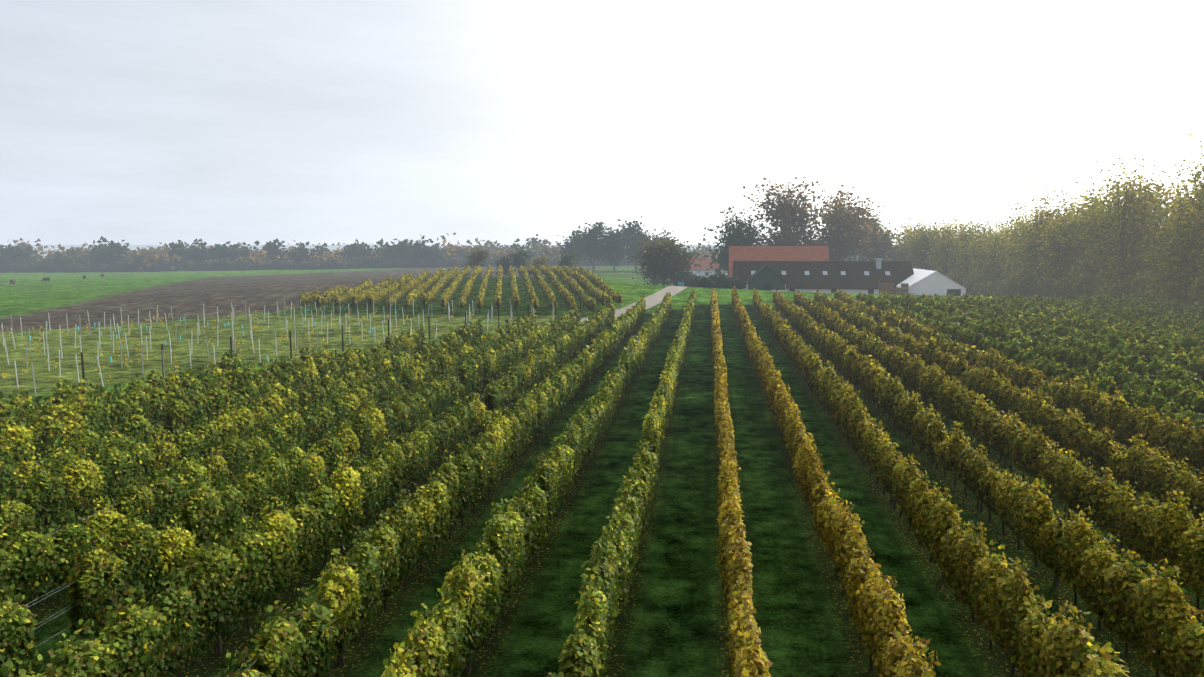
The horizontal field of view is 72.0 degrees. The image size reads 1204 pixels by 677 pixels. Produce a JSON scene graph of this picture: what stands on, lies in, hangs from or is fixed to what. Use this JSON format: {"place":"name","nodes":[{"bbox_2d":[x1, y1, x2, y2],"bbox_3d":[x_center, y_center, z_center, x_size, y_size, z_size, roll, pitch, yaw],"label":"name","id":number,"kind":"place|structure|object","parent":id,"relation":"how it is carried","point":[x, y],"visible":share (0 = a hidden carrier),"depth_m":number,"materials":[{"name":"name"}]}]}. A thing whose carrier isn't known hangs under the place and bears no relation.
{"place":"outdoors","nodes":[
{"label":"outdoors","id":0,"kind":"place"},
{"bbox_2d":[3,245,722,257],"bbox_3d":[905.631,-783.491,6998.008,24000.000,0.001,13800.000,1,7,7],"label":"hills","id":1,"kind":"structure","parent":0,"point":[329,247],"depth_m":4783.34,"materials":[{"name":"green plant"}]},
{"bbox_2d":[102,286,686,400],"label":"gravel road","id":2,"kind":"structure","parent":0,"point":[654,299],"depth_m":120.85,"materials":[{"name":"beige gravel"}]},
{"bbox_2d":[0,245,1203,676],"bbox_3d":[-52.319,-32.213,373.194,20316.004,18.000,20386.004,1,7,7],"label":"ground","id":3,"kind":"structure","parent":0,"point":[672,619],"depth_m":28.99,"materials":[{"name":"green plant"}]},
{"bbox_2d":[30,308,491,370],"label":"grow tubes","id":4,"kind":"object","parent":3,"relation":"on","point":[207,325],"visible":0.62,"depth_m":84.10,"materials":[{"name":"teal"}]},
{"bbox_2d":[0,304,555,380],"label":"posts","id":5,"kind":"object","parent":3,"relation":"on","point":[121,339],"visible":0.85,"depth_m":75.89,"materials":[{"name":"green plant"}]},
{"bbox_2d":[1,296,602,395],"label":"vineyard posts","id":6,"kind":"object","parent":3,"relation":"on","point":[232,338],"visible":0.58,"depth_m":71.97,"materials":[{"name":"grey wood"}]},
{"bbox_2d":[0,398,1203,676],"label":"vine leaves","id":7,"kind":"object","parent":3,"relation":"on","point":[122,536],"visible":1,"depth_m":19.92,"materials":[{"name":"green plant"}]},
{"bbox_2d":[0,264,1203,482],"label":"vine leaves","id":8,"kind":"object","parent":3,"relation":"on","point":[888,350],"visible":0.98,"depth_m":45.26,"materials":[{"name":"green plant"}]},
{"bbox_2d":[5,273,1202,676],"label":"vine trunks","id":9,"kind":"object","parent":3,"relation":"on","point":[341,657],"visible":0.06,"depth_m":24.80,"materials":[{"name":"brown wood"}]},
{"bbox_2d":[55,272,1203,408],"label":"posts","id":10,"kind":"object","parent":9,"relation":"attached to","point":[873,394],"depth_m":48.99,"materials":[{"name":"green"}]},
{"bbox_2d":[675,257,727,277],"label":"house","id":11,"kind":"structure","parent":3,"relation":"on","point":[704,266],"depth_m":292.66,"materials":[{"name":"grey"}]},
{"bbox_2d":[728,246,829,276],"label":"barn","id":12,"kind":"structure","parent":3,"relation":"on","point":[778,253],"depth_m":184.73,"materials":[{"name":"tile"}]},
{"bbox_2d":[732,258,913,293],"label":"farm longhouse","id":13,"kind":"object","parent":3,"relation":"on","point":[857,277],"depth_m":163.96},
{"bbox_2d":[744,265,786,290],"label":"gable wall","id":14,"kind":"structure","parent":13,"relation":"attached to","point":[764,277],"depth_m":156.77,"materials":[{"name":"grey paint"}]},
{"bbox_2d":[879,283,908,294],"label":"fruit crates","id":15,"kind":"object","parent":3,"relation":"on","point":[904,288],"visible":0.75,"depth_m":152.25,"materials":[{"name":"brown wood"}]},
{"bbox_2d":[896,268,965,295],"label":"tent hall","id":16,"kind":"structure","parent":3,"relation":"on","point":[923,281],"depth_m":152.13,"materials":[{"name":"white"}]},
{"bbox_2d":[0,0,1203,244],"label":"sky","id":17,"kind":"structure","parent":0,"point":[136,122],"materials":[{"name":"white"}]}
]}

